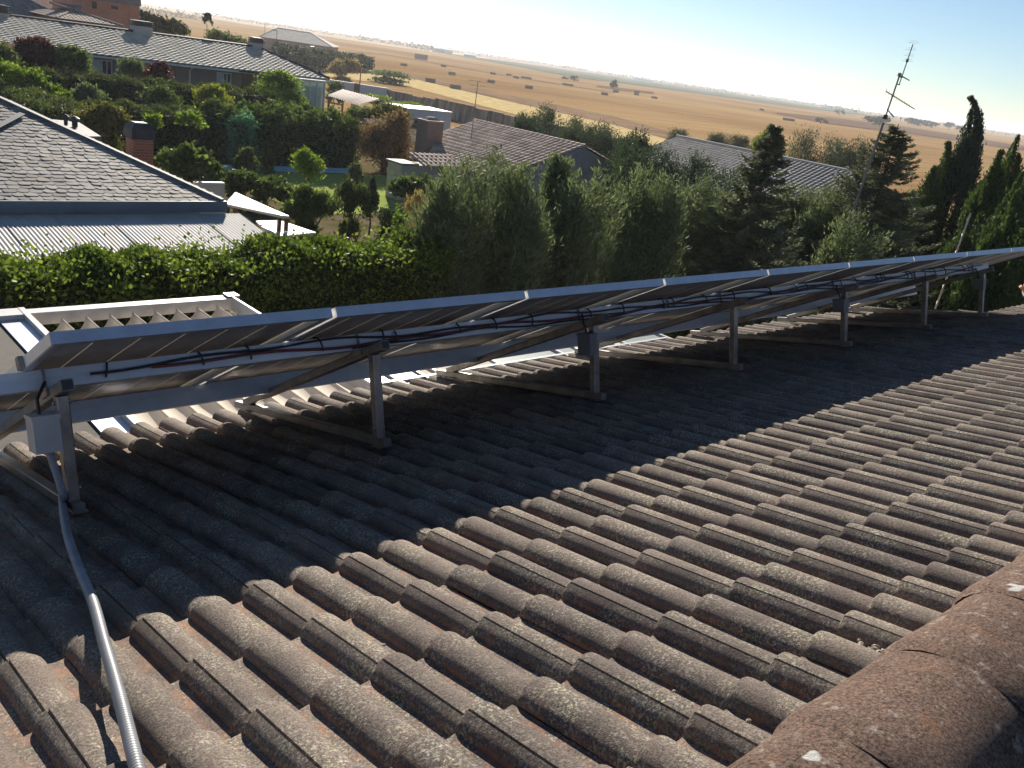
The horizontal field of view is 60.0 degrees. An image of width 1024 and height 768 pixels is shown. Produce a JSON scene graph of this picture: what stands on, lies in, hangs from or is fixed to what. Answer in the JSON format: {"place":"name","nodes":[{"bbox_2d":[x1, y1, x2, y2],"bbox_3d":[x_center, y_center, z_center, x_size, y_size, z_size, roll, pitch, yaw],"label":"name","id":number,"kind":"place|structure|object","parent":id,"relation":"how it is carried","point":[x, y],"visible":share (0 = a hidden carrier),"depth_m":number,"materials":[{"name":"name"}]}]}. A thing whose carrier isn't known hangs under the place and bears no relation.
{"place":"outdoors","nodes":[
{"label":"outdoors","id":0,"kind":"place"},
{"bbox_2d":[0,307,139,451],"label":"flat patio roof","id":1,"kind":"structure","parent":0,"point":[23,331],"depth_m":6.51,"materials":[{"name":"white metal"}]},
{"bbox_2d":[139,5,510,61],"bbox_3d":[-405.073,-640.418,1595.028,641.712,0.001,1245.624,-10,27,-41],"label":"pale field","id":2,"kind":"structure","parent":0,"point":[314,33],"depth_m":1366.72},
{"bbox_2d":[221,171,500,213],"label":"lawn","id":3,"kind":"structure","parent":0,"point":[328,181],"depth_m":46.00,"materials":[{"name":"plant"}]},
{"bbox_2d":[230,146,260,175],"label":"pool shrub","id":4,"kind":"object","parent":3,"relation":"on","point":[246,158],"visible":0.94,"depth_m":42.84,"materials":[{"name":"green plant"}]},
{"bbox_2d":[288,145,327,182],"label":"fruit tree","id":5,"kind":"object","parent":3,"relation":"on","point":[309,165],"visible":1,"depth_m":40.51,"materials":[{"name":"green plant"}]},
{"bbox_2d":[156,127,724,329],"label":"garden soil","id":6,"kind":"structure","parent":0,"point":[328,225],"depth_m":38.19,"materials":[{"name":"soil"}]},
{"bbox_2d":[0,57,67,94],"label":"bright shrub","id":7,"kind":"object","parent":6,"relation":"on","point":[18,74],"visible":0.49,"depth_m":43.25,"materials":[{"name":"green plant"}]},
{"bbox_2d":[9,36,60,73],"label":"plum tree","id":8,"kind":"object","parent":6,"relation":"on","point":[38,51],"visible":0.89,"depth_m":49.01,"materials":[{"name":"purple plant"}]},
{"bbox_2d":[0,80,85,120],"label":"hedge","id":9,"kind":"object","parent":6,"relation":"on","point":[43,102],"visible":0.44,"depth_m":38.94,"materials":[{"name":"green plant"}]},
{"bbox_2d":[49,43,98,73],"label":"garden tree","id":10,"kind":"object","parent":6,"relation":"on","point":[78,59],"visible":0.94,"depth_m":49.89,"materials":[{"name":"green plant"}]},
{"bbox_2d":[69,81,111,105],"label":"grey bush","id":11,"kind":"object","parent":6,"relation":"on","point":[82,91],"visible":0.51,"depth_m":45.27,"materials":[{"name":"green plant"}]},
{"bbox_2d":[65,100,134,152],"bbox_3d":[-17.375,-10.198,37.464,3.024,3.522,2.355,-10,27,-41],"label":"olive bush","id":12,"kind":"object","parent":6,"relation":"on","point":[107,121],"visible":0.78,"depth_m":36.92,"materials":[{"name":"green plant"}]},
{"bbox_2d":[0,96,263,264],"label":"slate house","id":13,"kind":"structure","parent":6,"relation":"on","point":[74,179],"depth_m":18.20,"materials":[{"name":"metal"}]},
{"bbox_2d":[58,95,220,160],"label":"hedge","id":14,"kind":"object","parent":6,"relation":"on","point":[169,135],"visible":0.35,"depth_m":45.27,"materials":[{"name":"green plant"}]},
{"bbox_2d":[29,64,278,109],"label":"hedge","id":15,"kind":"object","parent":6,"relation":"on","point":[116,87],"visible":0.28,"depth_m":49.99,"materials":[{"name":"green plant"}]},
{"bbox_2d":[136,81,184,114],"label":"round bush","id":16,"kind":"object","parent":6,"relation":"on","point":[158,92],"visible":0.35,"depth_m":47.71,"materials":[{"name":"green plant"}]},
{"bbox_2d":[0,5,329,108],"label":"terrace house","id":17,"kind":"structure","parent":6,"relation":"on","point":[193,60],"depth_m":59.48,"materials":[{"name":"tile"}]},
{"bbox_2d":[153,140,226,183],"bbox_3d":[-11.479,-7.004,31.426,3.123,3.356,1.918,-10,27,-41],"label":"fig bush","id":18,"kind":"object","parent":6,"relation":"on","point":[191,161],"visible":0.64,"depth_m":30.79,"materials":[{"name":"green plant"}]},
{"bbox_2d":[190,82,238,108],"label":"yellow bush","id":19,"kind":"object","parent":6,"relation":"on","point":[209,91],"visible":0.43,"depth_m":49.46,"materials":[{"name":"green plant"}]},
{"bbox_2d":[0,220,468,331],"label":"leafy hedge","id":20,"kind":"object","parent":6,"relation":"on","point":[271,273],"visible":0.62,"depth_m":14.46,"materials":[{"name":"green plant"}]},
{"bbox_2d":[218,105,262,162],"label":"netted shrub","id":21,"kind":"object","parent":6,"relation":"on","point":[248,121],"visible":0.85,"depth_m":46.11,"materials":[{"name":"green plant"}]},
{"bbox_2d":[220,167,293,217],"bbox_3d":[-10.406,-7.936,36.559,3.327,1.945,2.220,-10,27,-41],"label":"vine mass","id":22,"kind":"object","parent":6,"relation":"on","point":[244,182],"visible":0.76,"depth_m":36.07,"materials":[{"name":"green plant"}]},
{"bbox_2d":[225,192,288,230],"bbox_3d":[-7.058,-3.198,23.189,1.002,3.061,2.998,-10,27,-41],"label":"sheet canopy","id":23,"kind":"object","parent":6,"relation":"on","point":[237,201],"visible":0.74,"depth_m":22.34,"materials":[{"name":"metal"}]},
{"bbox_2d":[251,69,309,105],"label":"wall shrub","id":24,"kind":"object","parent":6,"relation":"on","point":[285,81],"visible":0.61,"depth_m":58.10,"materials":[{"name":"green plant"}]},
{"bbox_2d":[200,94,362,167],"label":"hedge","id":25,"kind":"object","parent":6,"relation":"on","point":[284,131],"visible":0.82,"depth_m":49.02,"materials":[{"name":"green plant"}]},
{"bbox_2d":[256,220,315,241],"bbox_3d":[-6.018,-2.713,22.881,1.403,2.661,1.709,-10,27,-41],"label":"sheet canopy","id":26,"kind":"object","parent":6,"relation":"on","point":[270,226],"visible":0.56,"depth_m":22.44,"materials":[{"name":"metal"}]},
{"bbox_2d":[277,178,344,239],"bbox_3d":[-7.215,-6.058,31.710,2.592,2.619,1.260,-10,27,-41],"label":"dark shrub","id":27,"kind":"object","parent":6,"relation":"on","point":[311,202],"visible":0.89,"depth_m":31.38,"materials":[{"name":"green plant"}]},
{"bbox_2d":[332,173,374,241],"bbox_3d":[-6.067,-6.742,33.991,1.855,2.674,1.218,-10,27,-41],"label":"conical shrub","id":28,"kind":"object","parent":6,"relation":"on","point":[354,196],"visible":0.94,"depth_m":33.79,"materials":[{"name":"green plant"}]},
{"bbox_2d":[351,106,415,172],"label":"dry tree","id":29,"kind":"object","parent":6,"relation":"on","point":[387,138],"visible":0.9,"depth_m":52.09,"materials":[{"name":"brown plant"}]},
{"bbox_2d":[385,171,436,217],"bbox_3d":[-4.504,-8.640,40.551,2.974,2.157,1.995,-10,27,-41],"label":"camellia bush","id":30,"kind":"object","parent":6,"relation":"on","point":[401,186],"visible":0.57,"depth_m":39.96,"materials":[{"name":"green plant"}]},
{"bbox_2d":[385,152,461,200],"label":"lean to outhouse","id":31,"kind":"structure","parent":6,"relation":"on","point":[400,167],"depth_m":44.50,"materials":[{"name":"white ceramic"}]},
{"bbox_2d":[401,160,484,298],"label":"cypress","id":32,"kind":"object","parent":6,"relation":"on","point":[436,218],"visible":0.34,"depth_m":16.98,"materials":[{"name":"green plant"}]},
{"bbox_2d":[406,152,508,295],"bbox_3d":[-1.290,-1.970,18.579,2.245,5.750,2.619,4,21,-12],"label":"cypress","id":33,"kind":"object","parent":6,"relation":"on","point":[486,229],"visible":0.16,"depth_m":17.68,"materials":[{"name":"green plant"}]},
{"bbox_2d":[413,116,612,206],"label":"gable house","id":34,"kind":"structure","parent":6,"relation":"on","point":[432,136],"depth_m":49.65,"materials":[{"name":"tile"}]},
{"bbox_2d":[465,138,566,294],"bbox_3d":[-0.437,-2.153,19.006,2.351,6.035,3.407,2,21,-18],"label":"cypress","id":35,"kind":"object","parent":6,"relation":"on","point":[514,219],"visible":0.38,"depth_m":18.08,"materials":[{"name":"green plant"}]},
{"bbox_2d":[479,156,561,292],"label":"cypress","id":36,"kind":"object","parent":6,"relation":"on","point":[521,185],"visible":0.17,"depth_m":18.34,"materials":[{"name":"green plant"}]},
{"bbox_2d":[518,148,581,288],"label":"cypress","id":37,"kind":"object","parent":6,"relation":"on","point":[557,165],"visible":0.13,"depth_m":20.07,"materials":[{"name":"green plant"}]},
{"bbox_2d":[529,101,583,136],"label":"conifer","id":38,"kind":"object","parent":6,"relation":"on","point":[549,117],"visible":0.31,"depth_m":65.54,"materials":[{"name":"green plant"}]},
{"bbox_2d":[530,167,615,288],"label":"cypress","id":39,"kind":"object","parent":6,"relation":"on","point":[571,218],"visible":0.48,"depth_m":19.33,"materials":[{"name":"green plant"}]},
{"bbox_2d":[573,119,621,159],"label":"conifer","id":40,"kind":"object","parent":6,"relation":"on","point":[599,141],"visible":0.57,"depth_m":58.95,"materials":[{"name":"green plant"}]},
{"bbox_2d":[541,158,660,286],"bbox_3d":[1.956,-2.452,21.210,3.386,5.745,2.586,0,22,-22],"label":"cypress","id":41,"kind":"object","parent":6,"relation":"on","point":[619,238],"visible":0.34,"depth_m":20.62,"materials":[{"name":"green plant"}]},
{"bbox_2d":[593,160,669,336],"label":"cypress","id":42,"kind":"object","parent":6,"relation":"on","point":[645,194],"visible":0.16,"depth_m":21.22,"materials":[{"name":"green plant"}]},
{"bbox_2d":[605,124,657,205],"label":"conifer","id":43,"kind":"object","parent":6,"relation":"on","point":[643,142],"visible":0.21,"depth_m":46.45,"materials":[{"name":"green plant"}]},
{"bbox_2d":[606,131,678,208],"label":"conifer","id":44,"kind":"object","parent":6,"relation":"on","point":[637,157],"visible":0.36,"depth_m":42.94,"materials":[{"name":"green plant"}]},
{"bbox_2d":[625,167,691,336],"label":"cypress","id":45,"kind":"object","parent":6,"relation":"on","point":[668,215],"visible":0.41,"depth_m":21.22,"materials":[{"name":"green plant"}]},
{"bbox_2d":[649,147,745,230],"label":"conifer","id":46,"kind":"object","parent":6,"relation":"on","point":[693,169],"visible":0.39,"depth_m":41.85,"materials":[{"name":"green plant"}]},
{"bbox_2d":[657,168,749,338],"bbox_3d":[4.743,-2.871,23.588,2.287,5.667,3.025,-10,27,-41],"label":"cypress","id":47,"kind":"object","parent":6,"relation":"on","point":[696,209],"visible":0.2,"depth_m":22.91,"materials":[{"name":"green plant"}]},
{"bbox_2d":[648,134,889,221],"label":"long roofed house","id":48,"kind":"structure","parent":6,"relation":"on","point":[809,173],"depth_m":62.24,"materials":[{"name":"tile"}]},
{"bbox_2d":[753,179,813,319],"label":"cypress","id":49,"kind":"object","parent":6,"relation":"on","point":[782,208],"visible":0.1,"depth_m":28.34,"materials":[{"name":"green plant"}]},
{"bbox_2d":[762,182,824,320],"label":"cypress","id":50,"kind":"object","parent":6,"relation":"on","point":[809,193],"visible":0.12,"depth_m":28.10,"materials":[{"name":"green plant"}]},
{"bbox_2d":[781,181,844,316],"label":"cypress","id":51,"kind":"object","parent":6,"relation":"on","point":[816,229],"visible":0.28,"depth_m":27.10,"materials":[{"name":"green plant"}]},
{"bbox_2d":[784,123,847,167],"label":"broadleaf tree","id":52,"kind":"object","parent":6,"relation":"on","point":[803,145],"visible":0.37,"depth_m":65.12,"materials":[{"name":"green plant"}]},
{"bbox_2d":[785,124,945,315],"bbox_3d":[10.688,-4.139,27.052,7.208,7.364,6.455,-10,27,-41],"label":"spruce","id":53,"kind":"object","parent":6,"relation":"on","point":[890,205],"visible":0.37,"depth_m":26.08,"materials":[{"name":"green plant"}]},
{"bbox_2d":[893,140,952,306],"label":"thuja","id":54,"kind":"object","parent":6,"relation":"on","point":[929,184],"visible":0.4,"depth_m":33.60,"materials":[{"name":"green plant"}]},
{"bbox_2d":[907,95,986,300],"bbox_3d":[17.006,-6.563,34.187,3.704,8.670,2.782,-3,23,-29],"label":"columnar cypress","id":55,"kind":"object","parent":6,"relation":"on","point":[964,176],"visible":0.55,"depth_m":33.07,"materials":[{"name":"green plant"}]},
{"bbox_2d":[0,304,1023,767],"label":"tiled house","id":56,"kind":"structure","parent":0,"point":[776,530],"depth_m":2.51,"materials":[{"name":"tile"}]},
{"bbox_2d":[0,369,88,515],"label":"panel support","id":57,"kind":"object","parent":56,"relation":"on","point":[56,395],"visible":0.84,"depth_m":3.11,"materials":[{"name":"metal"}]},
{"bbox_2d":[23,381,62,454],"bbox_3d":[-1.618,0.124,3.052,0.091,0.224,0.164,-10,27,-41],"label":"switch box","id":58,"kind":"object","parent":57,"relation":"attached to","point":[44,434],"visible":1,"depth_m":3.02,"materials":[{"name":"grey plastic"}]},
{"bbox_2d":[0,286,916,432],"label":"mounting rail","id":59,"kind":"object","parent":57,"relation":"attached to","point":[115,406],"visible":0.56,"depth_m":5.00,"materials":[{"name":"metal"}]},
{"bbox_2d":[0,307,332,411],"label":"solar panel","id":60,"kind":"object","parent":59,"relation":"attached to","point":[61,349],"visible":0.68,"depth_m":3.32,"materials":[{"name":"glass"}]},
{"bbox_2d":[381,278,663,358],"bbox_3d":[-0.072,-0.330,5.027,1.019,0.865,1.388,-10,27,-41],"label":"solar panel","id":61,"kind":"object","parent":59,"relation":"attached to","point":[539,301],"visible":0.59,"depth_m":4.83,"materials":[{"name":"glass"}]},
{"bbox_2d":[503,269,767,342],"bbox_3d":[0.681,-0.467,5.702,1.019,0.865,1.388,-10,27,-41],"label":"solar panel","id":62,"kind":"object","parent":59,"relation":"attached to","point":[686,286],"visible":0.44,"depth_m":5.45,"materials":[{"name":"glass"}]},
{"bbox_2d":[609,262,848,327],"bbox_3d":[1.435,-0.603,6.377,1.019,0.865,1.388,-10,27,-41],"label":"solar panel","id":63,"kind":"object","parent":59,"relation":"attached to","point":[779,277],"visible":0.55,"depth_m":6.21,"materials":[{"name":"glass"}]},
{"bbox_2d":[713,257,913,313],"bbox_3d":[2.188,-0.739,7.051,1.019,0.865,1.388,-10,27,-41],"label":"solar panel","id":64,"kind":"object","parent":59,"relation":"attached to","point":[856,269],"visible":0.48,"depth_m":6.89,"materials":[{"name":"glass"}]},
{"bbox_2d":[827,248,1011,297],"bbox_3d":[3.695,-1.012,8.401,1.019,0.865,1.388,-10,27,-41],"label":"solar panel","id":65,"kind":"object","parent":59,"relation":"attached to","point":[974,256],"visible":0.42,"depth_m":8.30,"materials":[{"name":"glass"}]},
{"bbox_2d":[0,263,988,395],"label":"mounting rail","id":66,"kind":"object","parent":57,"relation":"attached to","point":[22,382],"visible":0.74,"depth_m":3.82,"materials":[{"name":"metal"}]},
{"bbox_2d":[199,291,525,384],"bbox_3d":[-0.826,-0.194,4.352,1.019,0.865,1.388,-10,27,-41],"label":"solar panel","id":67,"kind":"object","parent":66,"relation":"attached to","point":[361,319],"visible":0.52,"depth_m":4.06,"materials":[{"name":"glass"}]},
{"bbox_2d":[151,277,893,367],"bbox_3d":[0.922,-0.473,5.394,6.181,0.033,0.026,-10,27,-41],"label":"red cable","id":68,"kind":"object","parent":66,"relation":"on","point":[301,349],"visible":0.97,"depth_m":4.20,"materials":[{"name":"rubber"}]},
{"bbox_2d":[90,264,982,376],"bbox_3d":[1.538,-0.591,5.982,8.340,0.094,0.087,-10,27,-41],"label":"black cable","id":69,"kind":"object","parent":66,"relation":"attached to","point":[459,327],"visible":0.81,"depth_m":4.30,"materials":[{"name":"rubber"}]},
{"bbox_2d":[763,252,966,306],"bbox_3d":[2.941,-0.875,7.726,1.019,0.865,1.388,-10,27,-41],"label":"solar panel","id":70,"kind":"object","parent":66,"relation":"attached to","point":[922,262],"visible":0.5,"depth_m":7.54,"materials":[{"name":"glass"}]},
{"bbox_2d":[46,452,146,767],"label":"conduit","id":71,"kind":"object","parent":56,"relation":"attached to","point":[130,741],"visible":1,"depth_m":1.99,"materials":[{"name":"grey plastic"}]},
{"bbox_2d":[234,333,391,448],"bbox_3d":[-1.024,-0.015,4.415,0.070,0.841,1.446,-10,27,-41],"label":"panel support","id":72,"kind":"object","parent":56,"relation":"on","point":[377,438],"visible":0.99,"depth_m":4.13,"materials":[{"name":"metal"}]},
{"bbox_2d":[352,269,977,348],"bbox_3d":[1.907,-0.637,6.272,7.080,0.032,0.024,-10,27,-41],"label":"thin black cable","id":73,"kind":"object","parent":72,"relation":"attached to","point":[418,339],"visible":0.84,"depth_m":4.90,"materials":[{"name":"rubber"}]},
{"bbox_2d":[436,309,608,400],"bbox_3d":[0.035,-0.206,5.364,0.070,0.841,1.446,-10,27,-41],"label":"panel support","id":74,"kind":"object","parent":56,"relation":"on","point":[594,393],"visible":0.98,"depth_m":5.17,"materials":[{"name":"metal"}]},
{"bbox_2d":[577,313,597,355],"bbox_3d":[0.404,-0.262,4.860,0.066,0.214,0.161,-10,27,-41],"label":"switch box","id":75,"kind":"object","parent":74,"relation":"attached to","point":[587,343],"visible":1,"depth_m":4.83,"materials":[{"name":"grey plastic"}]},
{"bbox_2d":[574,293,748,370],"bbox_3d":[1.028,-0.386,6.253,0.070,0.841,1.446,-10,27,-41],"label":"panel support","id":76,"kind":"object","parent":56,"relation":"on","point":[732,364],"visible":0.82,"depth_m":6.00,"materials":[{"name":"metal"}]},
{"bbox_2d":[690,280,858,346],"bbox_3d":[2.117,-0.583,7.228,0.070,0.841,1.446,-10,27,-41],"label":"panel support","id":77,"kind":"object","parent":56,"relation":"on","point":[841,342],"visible":0.98,"depth_m":7.05,"materials":[{"name":"metal"}]},
{"bbox_2d":[777,271,937,329],"bbox_3d":[3.166,-0.772,8.167,0.070,0.841,1.446,-10,27,-41],"label":"panel support","id":78,"kind":"object","parent":56,"relation":"on","point":[923,324],"visible":0.97,"depth_m":7.95,"materials":[{"name":"metal"}]},
{"bbox_2d":[849,264,993,316],"bbox_3d":[4.111,-0.943,9.013,0.070,0.841,1.446,-10,27,-41],"label":"panel support","id":79,"kind":"object","parent":56,"relation":"on","point":[856,308],"visible":0.91,"depth_m":8.85,"materials":[{"name":"metal"}]},
{"bbox_2d":[368,334,670,386],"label":"veranda roof","id":80,"kind":"structure","parent":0,"point":[389,380],"depth_m":7.89,"materials":[{"name":"white metal"}]},
{"bbox_2d":[140,1,1023,236],"bbox_3d":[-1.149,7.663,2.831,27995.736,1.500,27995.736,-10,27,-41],"label":"ground","id":81,"kind":"structure","parent":0,"point":[700,116],"depth_m":358.04,"materials":[{"name":"soil"}]},
{"bbox_2d":[0,0,47,16],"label":"tiled house","id":82,"kind":"structure","parent":81,"relation":"on","point":[21,7],"depth_m":68.86,"materials":[{"name":"tile"}]},
{"bbox_2d":[29,1,123,26],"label":"tiled house","id":83,"kind":"structure","parent":81,"relation":"on","point":[71,13],"depth_m":67.09,"materials":[{"name":"tile"}]},
{"bbox_2d":[52,0,140,28],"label":"brick building","id":84,"kind":"structure","parent":81,"relation":"on","point":[122,12],"depth_m":75.87,"materials":[{"name":"brick"}]},
{"bbox_2d":[140,9,191,35],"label":"back tree","id":85,"kind":"object","parent":81,"relation":"on","point":[172,25],"visible":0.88,"depth_m":88.69,"materials":[{"name":"green plant"}]},
{"bbox_2d":[259,28,338,52],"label":"brick house","id":86,"kind":"structure","parent":81,"relation":"on","point":[292,38],"depth_m":293.73,"materials":[{"name":"concrete"}]},
{"bbox_2d":[266,42,374,71],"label":"field hedge","id":87,"kind":"object","parent":81,"relation":"on","point":[315,59],"visible":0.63,"depth_m":190.03,"materials":[{"name":"plant"}]},
{"bbox_2d":[325,54,362,82],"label":"tree","id":88,"kind":"object","parent":81,"relation":"on","point":[340,68],"visible":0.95,"depth_m":163.23,"materials":[{"name":"green plant"}]},
{"bbox_2d":[392,103,452,130],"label":"container cabin","id":89,"kind":"object","parent":81,"relation":"on","point":[439,114],"visible":0.38,"depth_m":90.32,"materials":[{"name":"metal"}]},
{"bbox_2d":[320,70,667,144],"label":"straw strip","id":90,"kind":"object","parent":81,"relation":"on","point":[497,104],"visible":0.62,"depth_m":176.02,"materials":[{"name":"yellow plant"}]},
{"bbox_2d":[387,90,621,153],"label":"stone wall","id":91,"kind":"structure","parent":81,"relation":"on","point":[464,113],"depth_m":117.29,"materials":[{"name":"stone"}]},
{"bbox_2d":[378,69,671,138],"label":"weed verge","id":92,"kind":"structure","parent":81,"relation":"on","point":[612,120],"depth_m":187.60,"materials":[{"name":"plant"}]},
{"bbox_2d":[450,54,893,118],"bbox_3d":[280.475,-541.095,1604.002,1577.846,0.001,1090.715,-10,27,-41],"label":"green crop","id":93,"kind":"object","parent":81,"relation":"on","point":[607,78],"visible":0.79,"depth_m":1212.05,"materials":[{"name":"plant"}]},
{"bbox_2d":[563,64,1023,136],"bbox_3d":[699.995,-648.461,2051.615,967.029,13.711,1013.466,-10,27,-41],"label":"treeline","id":94,"kind":"object","parent":81,"relation":"on","point":[725,91],"visible":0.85,"depth_m":2055.33,"materials":[{"name":"green plant"}]},
{"bbox_2d":[917,149,1006,309],"bbox_3d":[15.832,-4.503,30.486,2.610,7.057,2.426,13,20,11],"label":"thuja","id":95,"kind":"object","parent":81,"relation":"on","point":[989,195],"visible":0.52,"depth_m":29.90,"materials":[{"name":"green plant"}]},
{"bbox_2d":[930,207,1018,310],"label":"thuja","id":96,"kind":"object","parent":81,"relation":"on","point":[964,296],"visible":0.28,"depth_m":24.48,"materials":[{"name":"green plant"}]},
{"bbox_2d":[943,170,1023,310],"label":"thuja","id":97,"kind":"object","parent":81,"relation":"on","point":[1011,200],"visible":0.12,"depth_m":27.44,"materials":[{"name":"green plant"}]},
{"bbox_2d":[971,223,1023,311],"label":"thuja","id":98,"kind":"object","parent":81,"relation":"on","point":[1010,279],"visible":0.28,"depth_m":23.76,"materials":[{"name":"green plant"}]},
{"bbox_2d":[979,134,1023,200],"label":"thuja","id":99,"kind":"object","parent":81,"relation":"on","point":[1012,169],"visible":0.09,"depth_m":32.43,"materials":[{"name":"green plant"}]},
{"bbox_2d":[141,0,1023,133],"label":"sky","id":100,"kind":"structure","parent":0,"point":[846,53],"materials":[{"name":"blue"}]},
{"bbox_2d":[775,112,1023,150],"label":"ploughed field","id":101,"kind":"structure","parent":0,"point":[854,123],"depth_m":540.26,"materials":[{"name":"soil"}]},
{"label":"patio","id":102,"kind":"structure","parent":0,"visible":0},
{"bbox_2d":[26,292,369,431],"bbox_3d":[-2.575,2.162,7.569,1.790,5.071,3.205,-10,27,-41],"label":"pergola awning","id":103,"kind":"object","parent":102,"relation":"on","point":[231,303],"visible":0.09,"depth_m":7.41,"materials":[{"name":"white metal"}]},
{"bbox_2d":[670,123,805,338],"bbox_3d":[5.804,-3.063,22.607,4.738,6.994,4.981,-10,27,-41],"label":"spruce","id":104,"kind":"object","parent":102,"relation":"on","point":[750,206],"visible":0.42,"depth_m":21.86,"materials":[{"name":"green plant"}]},
{"bbox_2d":[793,204,902,317],"bbox_3d":[8.644,-2.107,23.573,2.272,5.344,2.701,-10,27,-41],"label":"shrub","id":105,"kind":"object","parent":102,"relation":"on","point":[831,252],"visible":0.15,"depth_m":23.00,"materials":[{"name":"green plant"}]},
{"bbox_2d":[844,42,914,234],"bbox_3d":[9.789,-4.802,25.143,1.884,9.405,0.390,-4,24,-31],"label":"antenna mast","id":106,"kind":"object","parent":102,"relation":"on","point":[901,76],"visible":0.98,"depth_m":24.39,"materials":[{"name":"grey metal"}]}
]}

